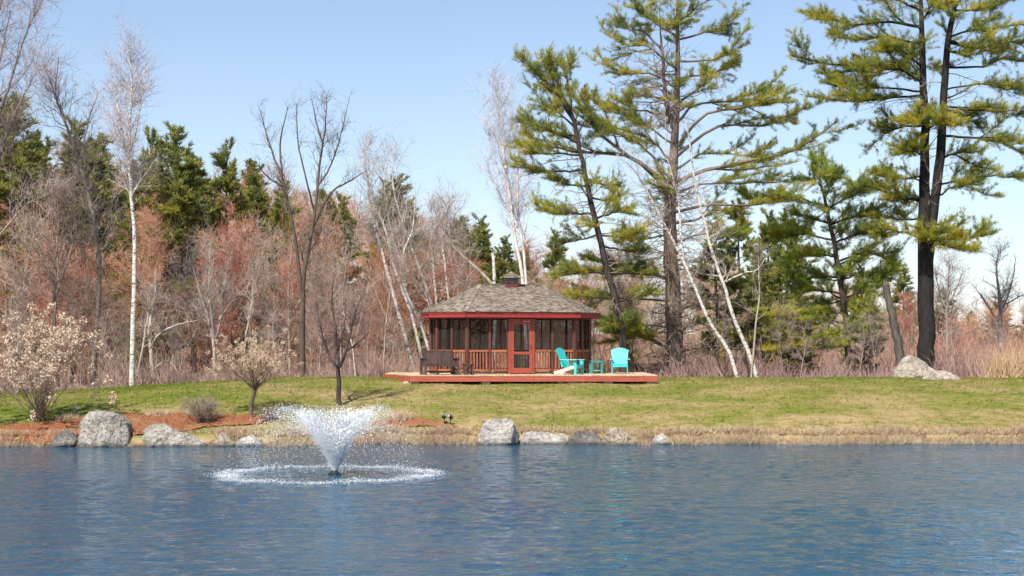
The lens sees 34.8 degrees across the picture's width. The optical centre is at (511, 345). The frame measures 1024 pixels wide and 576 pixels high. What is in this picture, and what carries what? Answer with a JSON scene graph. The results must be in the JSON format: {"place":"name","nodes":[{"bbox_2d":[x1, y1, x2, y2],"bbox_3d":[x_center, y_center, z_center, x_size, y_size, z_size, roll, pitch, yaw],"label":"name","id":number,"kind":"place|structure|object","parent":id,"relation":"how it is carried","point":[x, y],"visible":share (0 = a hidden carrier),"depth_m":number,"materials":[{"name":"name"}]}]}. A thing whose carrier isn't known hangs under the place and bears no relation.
{"place":"outdoors","nodes":[
{"label":"outdoors","id":0,"kind":"place"},
{"bbox_2d":[0,259,1021,444],"bbox_3d":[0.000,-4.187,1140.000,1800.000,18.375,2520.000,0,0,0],"label":"ground","id":1,"kind":"structure","parent":0,"point":[649,437],"depth_m":116.36,"materials":[{"name":"brown soil"}]},
{"bbox_2d":[0,249,51,376],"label":"sapling","id":2,"kind":"object","parent":1,"relation":"on","point":[36,296],"visible":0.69,"depth_m":70.42,"materials":[{"name":"brown plant"}]},
{"bbox_2d":[0,205,70,388],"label":"sapling","id":3,"kind":"object","parent":1,"relation":"on","point":[27,273],"visible":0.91,"depth_m":70.18,"materials":[{"name":"brown plant"}]},
{"bbox_2d":[0,212,72,372],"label":"bare tree","id":4,"kind":"object","parent":1,"relation":"on","point":[6,295],"visible":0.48,"depth_m":77.49,"materials":[{"name":"brown plant"}]},
{"bbox_2d":[0,0,80,236],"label":"bare tree","id":5,"kind":"object","parent":1,"relation":"on","point":[4,99],"visible":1,"depth_m":65.84,"materials":[{"name":"brown plant"}]},
{"bbox_2d":[0,129,80,383],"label":"pine tree","id":6,"kind":"object","parent":1,"relation":"on","point":[40,141],"visible":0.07,"depth_m":95.67,"materials":[{"name":"green plant"}]},
{"bbox_2d":[0,91,82,373],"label":"pine tree","id":7,"kind":"object","parent":1,"relation":"on","point":[29,155],"visible":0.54,"depth_m":87.42,"materials":[{"name":"green plant"}]},
{"bbox_2d":[6,161,102,386],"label":"bare tree","id":8,"kind":"object","parent":1,"relation":"on","point":[58,195],"visible":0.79,"depth_m":71.91,"materials":[{"name":"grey plant"}]},
{"bbox_2d":[15,227,116,368],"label":"bare tree","id":9,"kind":"object","parent":1,"relation":"on","point":[43,295],"visible":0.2,"depth_m":84.45,"materials":[{"name":"brown plant"}]},
{"bbox_2d":[9,220,131,384],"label":"bare tree","id":10,"kind":"object","parent":1,"relation":"on","point":[89,301],"visible":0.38,"depth_m":75.26,"materials":[{"name":"brown plant"}]},
{"bbox_2d":[15,113,130,383],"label":"pine tree","id":11,"kind":"object","parent":1,"relation":"on","point":[105,192],"visible":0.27,"depth_m":89.49,"materials":[{"name":"green plant"}]},
{"bbox_2d":[17,35,146,386],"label":"bare tree","id":12,"kind":"object","parent":1,"relation":"on","point":[52,89],"visible":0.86,"depth_m":69.91,"materials":[{"name":"brown plant"}]},
{"bbox_2d":[45,227,123,387],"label":"sapling","id":13,"kind":"object","parent":1,"relation":"on","point":[87,293],"visible":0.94,"depth_m":69.50,"materials":[{"name":"brown plant"}]},
{"bbox_2d":[76,272,128,377],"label":"bare tree","id":14,"kind":"object","parent":1,"relation":"on","point":[103,332],"visible":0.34,"depth_m":83.65,"materials":[{"name":"brown plant"}]},
{"bbox_2d":[77,410,132,446],"bbox_3d":[-12.985,2.727,51.974,1.690,1.346,1.358,0,0,0],"label":"boulder","id":15,"kind":"object","parent":1,"relation":"on","point":[99,428],"visible":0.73,"depth_m":51.63,"materials":[{"name":"grey stone"}]},
{"bbox_2d":[70,131,144,378],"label":"pine tree","id":16,"kind":"object","parent":1,"relation":"on","point":[106,184],"visible":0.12,"depth_m":95.79,"materials":[{"name":"green plant"}]},
{"bbox_2d":[84,4,180,385],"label":"birch tree","id":17,"kind":"object","parent":1,"relation":"on","point":[130,155],"visible":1,"depth_m":66.94,"materials":[{"name":"white plant"}]},
{"bbox_2d":[103,205,181,372],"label":"bare tree","id":18,"kind":"object","parent":1,"relation":"on","point":[146,272],"visible":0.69,"depth_m":78.08,"materials":[{"name":"grey plant"}]},
{"bbox_2d":[107,124,185,375],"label":"pine tree","id":19,"kind":"object","parent":1,"relation":"on","point":[151,141],"visible":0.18,"depth_m":89.45,"materials":[{"name":"green plant"}]},
{"bbox_2d":[110,191,202,373],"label":"bare tree","id":20,"kind":"object","parent":1,"relation":"on","point":[144,256],"visible":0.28,"depth_m":85.26,"materials":[{"name":"brown plant"}]},
{"bbox_2d":[127,262,203,383],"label":"bare tree","id":21,"kind":"object","parent":1,"relation":"on","point":[150,330],"visible":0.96,"depth_m":68.90,"materials":[{"name":"grey plant"}]},
{"bbox_2d":[106,120,232,380],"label":"pine tree","id":22,"kind":"object","parent":1,"relation":"on","point":[182,199],"visible":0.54,"depth_m":85.34,"materials":[{"name":"green plant"}]},
{"bbox_2d":[142,423,207,446],"bbox_3d":[-10.789,2.966,52.139,2.455,0.979,1.436,0,0,0],"label":"boulder","id":23,"kind":"object","parent":1,"relation":"on","point":[161,435],"visible":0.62,"depth_m":51.77,"materials":[{"name":"grey stone"}]},
{"bbox_2d":[147,253,207,375],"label":"sapling","id":24,"kind":"object","parent":1,"relation":"on","point":[177,286],"visible":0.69,"depth_m":71.51,"materials":[{"name":"brown plant"}]},
{"bbox_2d":[148,235,221,379],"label":"sapling","id":25,"kind":"object","parent":1,"relation":"on","point":[170,299],"visible":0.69,"depth_m":71.19,"materials":[{"name":"brown plant"}]},
{"bbox_2d":[173,152,224,377],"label":"pine tree","id":26,"kind":"object","parent":1,"relation":"on","point":[203,190],"visible":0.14,"depth_m":97.77,"materials":[{"name":"green plant"}]},
{"bbox_2d":[166,219,252,373],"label":"bare tree","id":27,"kind":"object","parent":1,"relation":"on","point":[221,261],"visible":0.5,"depth_m":76.52,"materials":[{"name":"brown plant"}]},
{"bbox_2d":[156,194,275,378],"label":"bare tree","id":28,"kind":"object","parent":1,"relation":"on","point":[228,314],"visible":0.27,"depth_m":81.93,"materials":[{"name":"brown plant"}]},
{"bbox_2d":[170,214,274,377],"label":"bare tree","id":29,"kind":"object","parent":1,"relation":"on","point":[211,302],"visible":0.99,"depth_m":69.81,"materials":[{"name":"grey plant"}]},
{"bbox_2d":[189,136,269,376],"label":"pine tree","id":30,"kind":"object","parent":1,"relation":"on","point":[226,181],"visible":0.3,"depth_m":89.67,"materials":[{"name":"green plant"}]},
{"bbox_2d":[0,329,494,392],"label":"undergrowth","id":31,"kind":"object","parent":1,"relation":"on","point":[117,380],"visible":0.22,"depth_m":68.35,"materials":[{"name":"brown plant"}]},
{"bbox_2d":[222,212,288,377],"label":"sapling","id":32,"kind":"object","parent":1,"relation":"on","point":[265,279],"visible":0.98,"depth_m":69.22,"materials":[{"name":"brown plant"}]},
{"bbox_2d":[234,163,277,326],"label":"pine tree","id":33,"kind":"object","parent":1,"relation":"on","point":[250,179],"visible":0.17,"depth_m":123.77,"materials":[{"name":"green plant"}]},
{"bbox_2d":[233,185,282,338],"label":"pine tree","id":34,"kind":"object","parent":1,"relation":"on","point":[257,198],"visible":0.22,"depth_m":122.39,"materials":[{"name":"green plant"}]},
{"bbox_2d":[228,262,292,372],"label":"sapling","id":35,"kind":"object","parent":1,"relation":"on","point":[250,324],"visible":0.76,"depth_m":70.18,"materials":[{"name":"brown plant"}]},
{"bbox_2d":[0,293,544,388],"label":"undergrowth","id":36,"kind":"object","parent":1,"relation":"on","point":[195,365],"visible":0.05,"depth_m":81.49,"materials":[{"name":"brown plant"}]},
{"bbox_2d":[245,175,310,371],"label":"pine tree","id":37,"kind":"object","parent":1,"relation":"on","point":[278,207],"visible":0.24,"depth_m":93.53,"materials":[{"name":"green plant"}]},
{"bbox_2d":[237,181,356,376],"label":"bare tree","id":38,"kind":"object","parent":1,"relation":"on","point":[288,292],"visible":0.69,"depth_m":77.78,"materials":[{"name":"grey plant"}]},
{"bbox_2d":[249,84,368,376],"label":"bare tree","id":39,"kind":"object","parent":1,"relation":"on","point":[302,278],"visible":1,"depth_m":68.44,"materials":[{"name":"brown plant"}]},
{"bbox_2d":[263,209,356,358],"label":"bare tree","id":40,"kind":"object","parent":1,"relation":"on","point":[295,296],"visible":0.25,"depth_m":85.86,"materials":[{"name":"brown plant"}]},
{"bbox_2d":[291,258,351,367],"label":"bare tree","id":41,"kind":"object","parent":1,"relation":"on","point":[319,339],"visible":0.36,"depth_m":76.80,"materials":[{"name":"brown plant"}]},
{"bbox_2d":[289,187,357,365],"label":"pine tree","id":42,"kind":"object","parent":1,"relation":"on","point":[323,197],"visible":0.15,"depth_m":95.59,"materials":[{"name":"green plant"}]},
{"bbox_2d":[293,242,361,372],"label":"sapling","id":43,"kind":"object","parent":1,"relation":"on","point":[308,309],"visible":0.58,"depth_m":71.02,"materials":[{"name":"brown plant"}]},
{"bbox_2d":[296,214,368,374],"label":"sapling","id":44,"kind":"object","parent":1,"relation":"on","point":[317,270],"visible":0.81,"depth_m":70.25,"materials":[{"name":"brown plant"}]},
{"bbox_2d":[322,190,372,358],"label":"pine tree","id":45,"kind":"object","parent":1,"relation":"on","point":[345,212],"visible":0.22,"depth_m":99.73,"materials":[{"name":"green plant"}]},
{"bbox_2d":[316,240,379,376],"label":"sapling","id":46,"kind":"object","parent":1,"relation":"on","point":[344,268],"visible":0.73,"depth_m":68.72,"materials":[{"name":"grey plant"}]},
{"bbox_2d":[337,228,425,354],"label":"bare tree","id":47,"kind":"object","parent":1,"relation":"on","point":[401,299],"visible":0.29,"depth_m":92.62,"materials":[{"name":"brown plant"}]},
{"bbox_2d":[337,203,426,376],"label":"sapling","id":48,"kind":"object","parent":1,"relation":"on","point":[396,267],"visible":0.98,"depth_m":67.99,"materials":[{"name":"brown plant"}]},
{"bbox_2d":[354,176,416,362],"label":"pine tree","id":49,"kind":"object","parent":1,"relation":"on","point":[367,255],"visible":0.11,"depth_m":107.87,"materials":[{"name":"green plant"}]},
{"bbox_2d":[351,233,425,368],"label":"bare tree","id":50,"kind":"object","parent":1,"relation":"on","point":[376,302],"visible":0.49,"depth_m":84.99,"materials":[{"name":"grey plant"}]},
{"bbox_2d":[339,125,438,368],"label":"birch tree","id":51,"kind":"object","parent":1,"relation":"on","point":[406,297],"visible":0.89,"depth_m":70.81,"materials":[{"name":"white plant"}]},
{"bbox_2d":[353,172,428,362],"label":"pine tree","id":52,"kind":"object","parent":1,"relation":"on","point":[406,226],"visible":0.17,"depth_m":103.70,"materials":[{"name":"green plant"}]},
{"bbox_2d":[359,125,466,359],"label":"birch tree","id":53,"kind":"object","parent":1,"relation":"on","point":[433,251],"visible":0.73,"depth_m":74.03,"materials":[{"name":"white plant"}]},
{"bbox_2d":[392,212,474,366],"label":"sapling","id":54,"kind":"object","parent":1,"relation":"on","point":[427,254],"visible":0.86,"depth_m":70.53,"materials":[{"name":"brown plant"}]},
{"bbox_2d":[401,238,475,337],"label":"bare tree","id":55,"kind":"object","parent":1,"relation":"on","point":[441,276],"visible":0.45,"depth_m":90.89,"materials":[{"name":"grey plant"}]},
{"bbox_2d":[416,173,491,283],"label":"bare tree","id":56,"kind":"object","parent":1,"relation":"on","point":[485,276],"visible":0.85,"depth_m":72.86,"materials":[{"name":"grey plant"}]},
{"bbox_2d":[433,215,486,355],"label":"pine tree","id":57,"kind":"object","parent":1,"relation":"on","point":[474,253],"visible":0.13,"depth_m":111.75,"materials":[{"name":"green plant"}]},
{"bbox_2d":[437,217,483,293],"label":"sapling","id":58,"kind":"object","parent":1,"relation":"on","point":[469,281],"visible":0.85,"depth_m":68.43,"materials":[{"name":"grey plant"}]},
{"bbox_2d":[468,233,493,284],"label":"pine tree","id":59,"kind":"object","parent":1,"relation":"on","point":[486,250],"visible":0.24,"depth_m":123.05,"materials":[{"name":"green plant"}]},
{"bbox_2d":[467,60,551,283],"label":"birch tree","id":60,"kind":"object","parent":1,"relation":"on","point":[512,207],"visible":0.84,"depth_m":81.94,"materials":[{"name":"white plant"}]},
{"bbox_2d":[361,344,698,376],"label":"undergrowth","id":61,"kind":"object","parent":1,"relation":"on","point":[608,370],"visible":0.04,"depth_m":71.01,"materials":[{"name":"brown plant"}]},
{"bbox_2d":[48,140,1023,346],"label":"forest","id":62,"kind":"object","parent":1,"relation":"on","point":[683,277],"visible":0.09,"depth_m":176.88,"materials":[{"name":"brown plant"}]},
{"bbox_2d":[519,431,568,444],"bbox_3d":[1.111,3.121,53.298,1.994,0.684,1.003,0,0,0],"label":"boulder","id":63,"kind":"object","parent":1,"relation":"on","point":[532,437],"visible":0.54,"depth_m":52.99,"materials":[{"name":"grey stone"}]},
{"bbox_2d":[535,227,577,290],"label":"pine tree","id":64,"kind":"object","parent":1,"relation":"on","point":[555,254],"visible":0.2,"depth_m":134.72,"materials":[{"name":"green plant"}]},
{"bbox_2d":[503,41,665,372],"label":"pine tree","id":65,"kind":"object","parent":1,"relation":"on","point":[560,105],"visible":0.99,"depth_m":67.38,"materials":[{"name":"green plant"}]},
{"bbox_2d":[568,431,601,444],"bbox_3d":[2.363,3.113,53.240,1.207,0.671,0.940,0,0,0],"label":"boulder","id":66,"kind":"object","parent":1,"relation":"on","point":[584,437],"visible":0.62,"depth_m":52.90,"materials":[{"name":"grey stone"}]},
{"bbox_2d":[601,427,635,444],"bbox_3d":[3.445,3.000,52.875,1.166,0.748,0.875,0,0,0],"label":"boulder","id":67,"kind":"object","parent":1,"relation":"on","point":[616,436],"visible":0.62,"depth_m":52.63,"materials":[{"name":"beige stone"}]},
{"bbox_2d":[605,251,650,362],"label":"pine tree","id":68,"kind":"object","parent":1,"relation":"on","point":[630,303],"visible":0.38,"depth_m":73.79,"materials":[{"name":"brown plant"}]},
{"bbox_2d":[610,105,738,377],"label":"birch tree","id":69,"kind":"object","parent":1,"relation":"on","point":[719,336],"visible":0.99,"depth_m":67.13,"materials":[{"name":"white plant"}]},
{"bbox_2d":[503,0,866,376],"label":"pine tree","id":70,"kind":"object","parent":1,"relation":"on","point":[635,325],"visible":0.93,"depth_m":69.77,"materials":[{"name":"green plant"}]},
{"bbox_2d":[685,218,757,376],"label":"pine tree","id":71,"kind":"object","parent":1,"relation":"on","point":[733,284],"visible":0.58,"depth_m":78.69,"materials":[{"name":"green plant"}]},
{"bbox_2d":[675,114,770,376],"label":"birch tree","id":72,"kind":"object","parent":1,"relation":"on","point":[735,322],"visible":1,"depth_m":66.95,"materials":[{"name":"white plant"}]},
{"bbox_2d":[706,197,772,366],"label":"pine tree","id":73,"kind":"object","parent":1,"relation":"on","point":[733,247],"visible":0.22,"depth_m":97.75,"materials":[{"name":"green plant"}]},
{"bbox_2d":[482,289,1023,377],"bbox_3d":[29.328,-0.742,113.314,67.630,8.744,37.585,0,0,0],"label":"undergrowth","id":74,"kind":"object","parent":1,"relation":"on","point":[935,346],"visible":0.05,"depth_m":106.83,"materials":[{"name":"brown plant"}]},
{"bbox_2d":[736,244,785,371],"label":"pine tree","id":75,"kind":"object","parent":1,"relation":"on","point":[766,280],"visible":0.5,"depth_m":89.81,"materials":[{"name":"green plant"}]},
{"bbox_2d":[742,207,788,369],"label":"pine tree","id":76,"kind":"object","parent":1,"relation":"on","point":[764,239],"visible":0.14,"depth_m":103.81,"materials":[{"name":"green plant"}]},
{"bbox_2d":[753,207,820,353],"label":"pine tree","id":77,"kind":"object","parent":1,"relation":"on","point":[778,251],"visible":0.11,"depth_m":97.80,"materials":[{"name":"green plant"}]},
{"bbox_2d":[758,237,819,371],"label":"pine tree","id":78,"kind":"object","parent":1,"relation":"on","point":[777,276],"visible":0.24,"depth_m":87.89,"materials":[{"name":"green plant"}]},
{"bbox_2d":[775,296,820,377],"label":"pine tree","id":79,"kind":"object","parent":1,"relation":"on","point":[808,358],"visible":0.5,"depth_m":71.32,"materials":[{"name":"green plant"}]},
{"bbox_2d":[728,144,910,364],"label":"pine tree","id":80,"kind":"object","parent":1,"relation":"on","point":[889,266],"visible":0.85,"depth_m":73.69,"materials":[{"name":"green plant"}]},
{"bbox_2d":[616,323,1023,377],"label":"undergrowth","id":81,"kind":"object","parent":1,"relation":"on","point":[711,371],"visible":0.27,"depth_m":68.92,"materials":[{"name":"brown plant"}]},
{"bbox_2d":[839,266,888,376],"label":"pine tree","id":82,"kind":"object","parent":1,"relation":"on","point":[865,348],"visible":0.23,"depth_m":79.90,"materials":[{"name":"green plant"}]},
{"bbox_2d":[883,278,904,366],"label":"broken trunk","id":83,"kind":"object","parent":1,"relation":"on","point":[896,338],"visible":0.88,"depth_m":68.37,"materials":[{"name":"grey plant"}]},
{"bbox_2d":[882,269,917,350],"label":"pine tree","id":84,"kind":"object","parent":1,"relation":"on","point":[901,285],"visible":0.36,"depth_m":149.59,"materials":[{"name":"green plant"}]},
{"bbox_2d":[882,290,918,353],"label":"bare tree","id":85,"kind":"object","parent":1,"relation":"on","point":[906,318],"visible":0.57,"depth_m":111.70,"materials":[{"name":"brown plant"}]},
{"bbox_2d":[784,0,1023,369],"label":"pine tree","id":86,"kind":"object","parent":1,"relation":"on","point":[926,233],"visible":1,"depth_m":69.13,"materials":[{"name":"green plant"}]},
{"bbox_2d":[934,240,976,368],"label":"bare tree","id":87,"kind":"object","parent":1,"relation":"on","point":[947,293],"visible":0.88,"depth_m":95.96,"materials":[{"name":"brown plant"}]},
{"bbox_2d":[964,337,1023,377],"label":"reed clump","id":88,"kind":"object","parent":1,"relation":"on","point":[1005,370],"visible":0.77,"depth_m":66.36,"materials":[{"name":"beige plant"}]},
{"bbox_2d":[967,234,1023,365],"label":"bare tree","id":89,"kind":"object","parent":1,"relation":"on","point":[1007,291],"visible":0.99,"depth_m":75.95,"materials":[{"name":"brown plant"}]},
{"bbox_2d":[0,443,1023,575],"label":"water","id":90,"kind":"structure","parent":0,"point":[732,510],"depth_m":31.50,"materials":[{"name":"blue liquid"}]},
{"bbox_2d":[203,399,454,484],"bbox_3d":[-4.543,2.328,40.402,6.242,1.984,6.226,0,0,0],"label":"fountain","id":91,"kind":"object","parent":90,"relation":"on","point":[325,438],"visible":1,"depth_m":40.27,"materials":[{"name":"white liquid"}]},
{"bbox_2d":[0,375,1023,446],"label":"lawn","id":92,"kind":"structure","parent":0,"point":[756,420],"depth_m":57.06,"materials":[{"name":"green plant"}]},
{"bbox_2d":[0,302,117,422],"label":"hydrangea shrub","id":93,"kind":"object","parent":92,"relation":"on","point":[51,374],"visible":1,"depth_m":54.07,"materials":[{"name":"beige plant"}]},
{"bbox_2d":[0,412,266,445],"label":"mulch bed","id":94,"kind":"object","parent":92,"relation":"on","point":[180,422],"visible":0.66,"depth_m":53.60,"materials":[{"name":"brown wood"}]},
{"bbox_2d":[176,389,233,423],"bbox_3d":[-10.164,2.047,53.851,1.899,1.248,1.676,0,0,-29],"label":"twiggy shrub","id":95,"kind":"object","parent":94,"relation":"on","point":[203,414],"visible":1,"depth_m":53.74,"materials":[{"name":"brown plant"}]},
{"bbox_2d":[204,325,303,414],"bbox_3d":[-8.749,0.832,54.662,3.467,3.151,3.180,0,0,0],"label":"hydrangea tree","id":96,"kind":"object","parent":94,"relation":"on","point":[261,359],"visible":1,"depth_m":54.57,"materials":[{"name":"beige plant"}]},
{"bbox_2d":[300,264,377,405],"bbox_3d":[-6.000,-0.470,56.973,3.119,5.278,2.419,0,0,0],"label":"ornamental tree","id":97,"kind":"object","parent":92,"relation":"on","point":[336,364],"visible":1,"depth_m":56.94,"materials":[{"name":"brown plant"}]},
{"bbox_2d":[372,417,456,428],"bbox_3d":[-3.244,2.656,54.615,3.780,0.794,2.070,0,0,0],"label":"mulch bed","id":98,"kind":"object","parent":92,"relation":"on","point":[421,421],"visible":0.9,"depth_m":54.57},
{"bbox_2d":[477,418,519,444],"bbox_3d":[-0.441,2.885,53.003,1.395,1.088,1.065,0,0,0],"label":"boulder","id":99,"kind":"object","parent":92,"relation":"on","point":[498,431],"visible":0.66,"depth_m":52.67,"materials":[{"name":"grey stone"}]},
{"bbox_2d":[0,422,1023,446],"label":"shore grass","id":100,"kind":"structure","parent":92,"relation":"on","point":[889,439],"depth_m":53.25,"materials":[{"name":"beige plant"}]},
{"bbox_2d":[4,376,1021,432],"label":"fallen leaves","id":101,"kind":"object","parent":92,"relation":"on","point":[557,400],"visible":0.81,"depth_m":58.84,"materials":[{"name":"brown plant"}]},
{"bbox_2d":[384,372,657,384],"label":"wooden deck","id":102,"kind":"structure","parent":92,"relation":"on","point":[486,379],"depth_m":61.48,"materials":[{"name":"wood"}]},
{"bbox_2d":[419,350,459,374],"bbox_3d":[-2.759,0.643,62.236,1.400,0.928,0.820,0,0,-20],"label":"garden bench","id":103,"kind":"object","parent":102,"relation":"on","point":[431,357],"visible":1,"depth_m":62.42,"materials":[{"name":"brown wood"}]},
{"bbox_2d":[420,272,600,373],"bbox_3d":[-0.051,-0.921,64.998,7.141,4.055,3.835,0,0,-16],"label":"gazebo","id":104,"kind":"object","parent":102,"relation":"on","point":[520,324],"visible":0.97,"depth_m":63.62,"materials":[{"name":"red wood"}]},
{"bbox_2d":[511,322,531,372],"bbox_3d":[0.380,0.071,63.517,0.859,2.012,0.100,0,0,-16],"label":"door","id":105,"kind":"structure","parent":104,"relation":"in","point":[521,332],"depth_m":63.53,"materials":[{"name":"red wood"}]},
{"bbox_2d":[891,355,933,377],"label":"boulder","id":106,"kind":"object","parent":92,"relation":"on","point":[908,366],"visible":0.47,"depth_m":65.20,"materials":[{"name":"grey stone"}]},
{"bbox_2d":[0,0,1023,336],"label":"sky","id":107,"kind":"structure","parent":0,"point":[411,65],"materials":[{"name":"blue"}]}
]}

